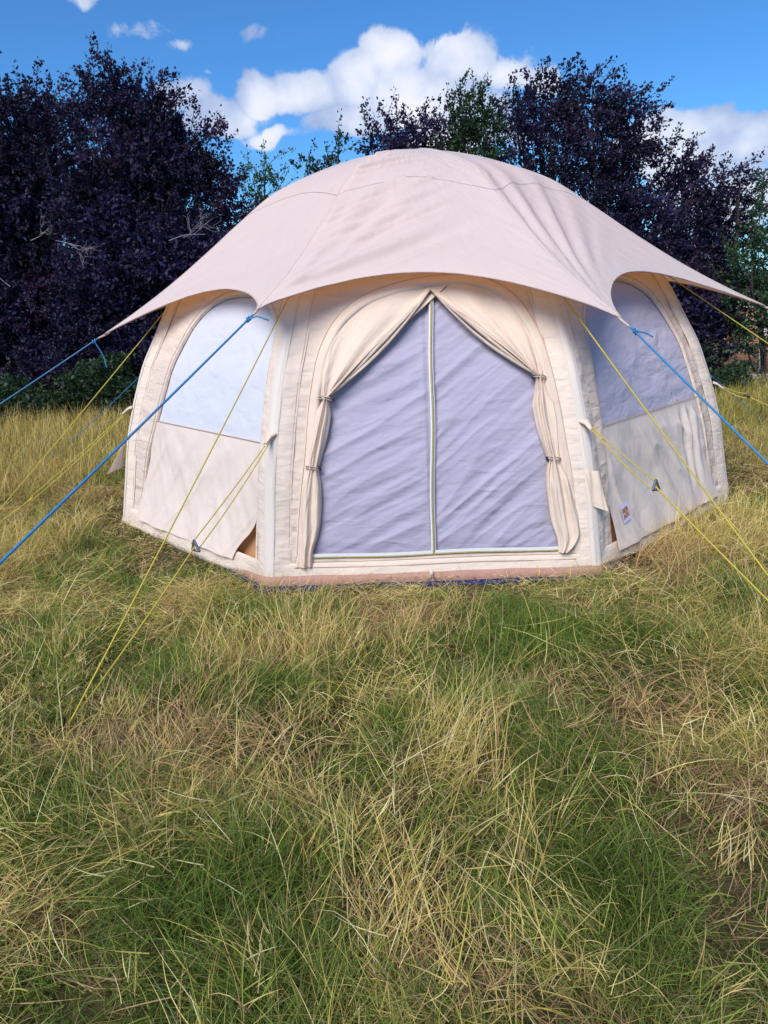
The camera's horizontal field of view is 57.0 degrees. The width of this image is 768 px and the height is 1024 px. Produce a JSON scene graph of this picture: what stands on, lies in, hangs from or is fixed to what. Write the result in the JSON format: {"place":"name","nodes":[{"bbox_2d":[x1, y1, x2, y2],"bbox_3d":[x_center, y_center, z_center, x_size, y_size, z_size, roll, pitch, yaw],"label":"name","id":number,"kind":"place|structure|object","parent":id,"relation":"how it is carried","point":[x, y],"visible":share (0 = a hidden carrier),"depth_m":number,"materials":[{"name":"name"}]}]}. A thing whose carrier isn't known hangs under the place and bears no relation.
{"place":"outdoors","nodes":[
{"label":"outdoors","id":0,"kind":"place"},
{"bbox_2d":[0,271,767,1023],"bbox_3d":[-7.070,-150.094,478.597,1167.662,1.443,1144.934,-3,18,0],"label":"ground","id":1,"kind":"structure","parent":0,"point":[566,1007],"depth_m":2.27,"materials":[{"name":"green plant"}]},
{"bbox_2d":[0,50,100,408],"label":"plum tree","id":2,"kind":"object","parent":1,"relation":"on","point":[24,171],"visible":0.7,"depth_m":12.00,"materials":[{"name":"purple plant"}]},
{"bbox_2d":[13,31,266,406],"bbox_3d":[-3.551,-4.701,12.051,6.559,6.225,2.256,-3,18,0],"label":"plum tree","id":3,"kind":"object","parent":1,"relation":"on","point":[134,227],"visible":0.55,"depth_m":11.73,"materials":[{"name":"purple plant"}]},
{"bbox_2d":[232,138,298,221],"bbox_3d":[-2.135,-4.550,13.822,1.580,4.934,0.797,-9,19,-19],"label":"sapling","id":4,"kind":"object","parent":1,"relation":"on","point":[265,178],"visible":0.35,"depth_m":13.25,"materials":[{"name":"green plant"}]},
{"bbox_2d":[288,108,367,176],"bbox_3d":[-0.987,-4.803,13.681,1.843,5.416,0.911,-3,18,0],"label":"sapling","id":5,"kind":"object","parent":1,"relation":"on","point":[328,161],"visible":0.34,"depth_m":13.14,"materials":[{"name":"green plant"}]},
{"bbox_2d":[0,348,765,427],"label":"undergrowth","id":6,"kind":"object","parent":1,"relation":"on","point":[78,393],"visible":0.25,"depth_m":11.58,"materials":[{"name":"green plant"}]},
{"bbox_2d":[354,87,472,156],"bbox_3d":[0.632,-4.703,12.839,2.424,5.408,1.733,-3,18,0],"label":"plum tree","id":7,"kind":"object","parent":1,"relation":"on","point":[392,139],"visible":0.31,"depth_m":12.22,"materials":[{"name":"purple plant"}]},
{"bbox_2d":[103,148,766,591],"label":"dome tent","id":8,"kind":"object","parent":1,"relation":"on","point":[435,386],"visible":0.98,"depth_m":4.14,"materials":[{"name":"fabric"}]},
{"bbox_2d":[0,332,109,403],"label":"guy rope","id":9,"kind":"object","parent":8,"relation":"attached to","point":[94,341],"visible":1,"depth_m":5.04,"materials":[{"name":"fabric"}]},
{"bbox_2d":[0,412,125,521],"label":"guy rope","id":10,"kind":"object","parent":8,"relation":"attached to","point":[32,497],"visible":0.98,"depth_m":5.23,"materials":[{"name":"fabric"}]},
{"bbox_2d":[0,312,163,508],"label":"guy rope","id":11,"kind":"object","parent":8,"relation":"attached to","point":[83,410],"visible":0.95,"depth_m":5.17,"materials":[{"name":"fabric"}]},
{"bbox_2d":[53,377,138,454],"bbox_3d":[-2.881,-1.136,7.510,2.108,1.442,0.023,5,19,23],"label":"guy rope","id":12,"kind":"object","parent":8,"relation":"attached to","point":[102,412],"visible":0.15,"depth_m":7.58,"materials":[{"name":"fabric"}]},
{"bbox_2d":[0,304,268,564],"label":"guy rope","id":13,"kind":"object","parent":8,"relation":"attached to","point":[73,491],"visible":1,"depth_m":3.01,"materials":[{"name":"fabric"}]},
{"bbox_2d":[58,442,269,735],"bbox_3d":[-0.970,0.286,3.430,0.055,0.926,1.715,5,19,23],"label":"guy rope","id":14,"kind":"object","parent":8,"relation":"attached to","point":[194,542],"visible":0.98,"depth_m":3.46,"materials":[{"name":"fabric"}]},
{"bbox_2d":[68,297,288,724],"bbox_3d":[-0.912,-0.168,3.485,0.009,1.753,2.126,5,19,23],"label":"guy rope","id":15,"kind":"object","parent":8,"relation":"attached to","point":[83,696],"visible":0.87,"depth_m":3.32,"materials":[{"name":"fabric"}]},
{"bbox_2d":[159,297,275,441],"bbox_3d":[-1.048,-0.967,4.632,0.397,0.870,1.370,-19,24,-41],"label":"window","id":16,"kind":"structure","parent":8,"relation":"in","point":[206,400],"depth_m":4.57,"materials":[{"name":"white fabric"}]},
{"bbox_2d":[313,290,558,558],"bbox_3d":[0.264,-0.542,4.138,1.561,1.507,0.567,-3,18,0],"label":"door","id":17,"kind":"structure","parent":8,"relation":"in","point":[434,447],"depth_m":4.10,"materials":[{"name":"fabric"}]},
{"bbox_2d":[585,281,694,425],"bbox_3d":[1.599,-1.092,4.632,1.390,0.873,0.394,-19,24,-41],"label":"window","id":18,"kind":"structure","parent":8,"relation":"in","point":[651,380],"depth_m":4.61,"materials":[{"name":"white fabric"}]},
{"bbox_2d":[563,297,767,575],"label":"guy rope","id":19,"kind":"object","parent":8,"relation":"attached to","point":[720,511],"visible":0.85,"depth_m":3.40,"materials":[{"name":"fabric"}]},
{"bbox_2d":[591,427,767,600],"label":"guy rope","id":20,"kind":"object","parent":8,"relation":"attached to","point":[655,486],"visible":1,"depth_m":3.54,"materials":[{"name":"fabric"}]},
{"bbox_2d":[615,313,767,464],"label":"guy rope","id":21,"kind":"object","parent":8,"relation":"attached to","point":[635,331],"visible":1,"depth_m":3.24,"materials":[{"name":"fabric"}]},
{"bbox_2d":[669,276,767,343],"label":"guy rope","id":22,"kind":"object","parent":8,"relation":"attached to","point":[717,309],"visible":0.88,"depth_m":5.02,"materials":[{"name":"fabric"}]},
{"bbox_2d":[710,374,760,419],"bbox_3d":[3.392,-1.378,7.305,1.908,1.415,0.023,-9,19,-20],"label":"guy rope","id":23,"kind":"object","parent":8,"relation":"attached to","point":[735,397],"visible":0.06,"depth_m":7.50,"materials":[{"name":"fabric"}]},
{"bbox_2d":[723,386,767,405],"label":"guy rope","id":24,"kind":"object","parent":8,"relation":"attached to","point":[745,395],"visible":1,"depth_m":5.12,"materials":[{"name":"yellow fabric"}]},
{"bbox_2d":[413,68,528,166],"bbox_3d":[1.594,-4.713,12.443,2.007,5.526,1.282,-3,18,0],"label":"hedge tree","id":25,"kind":"object","parent":1,"relation":"on","point":[470,130],"visible":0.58,"depth_m":11.81,"materials":[{"name":"green plant"}]},
{"bbox_2d":[488,51,758,368],"bbox_3d":[4.425,-4.866,12.188,5.154,5.678,2.025,-3,18,0],"label":"plum tree","id":26,"kind":"object","parent":1,"relation":"on","point":[606,177],"visible":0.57,"depth_m":11.73,"materials":[{"name":"purple plant"}]},
{"bbox_2d":[645,121,767,354],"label":"plum tree","id":27,"kind":"object","parent":1,"relation":"on","point":[716,209],"visible":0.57,"depth_m":12.29,"materials":[{"name":"purple plant"}]},
{"bbox_2d":[698,169,767,387],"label":"hedge tree","id":28,"kind":"object","parent":1,"relation":"on","point":[755,278],"visible":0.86,"depth_m":12.07,"materials":[{"name":"green plant"}]},
{"bbox_2d":[0,370,767,794],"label":"tall grass","id":29,"kind":"structure","parent":0,"point":[88,428],"depth_m":4.70,"materials":[{"name":"yellow plant"}]},
{"bbox_2d":[0,0,767,270],"label":"sky","id":30,"kind":"structure","parent":0,"point":[280,72],"materials":[{"name":"blue"}]},
{"bbox_2d":[710,306,767,371],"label":"brick wall","id":31,"kind":"structure","parent":0,"point":[742,356],"depth_m":18.65,"materials":[{"name":"brick"}]}
]}

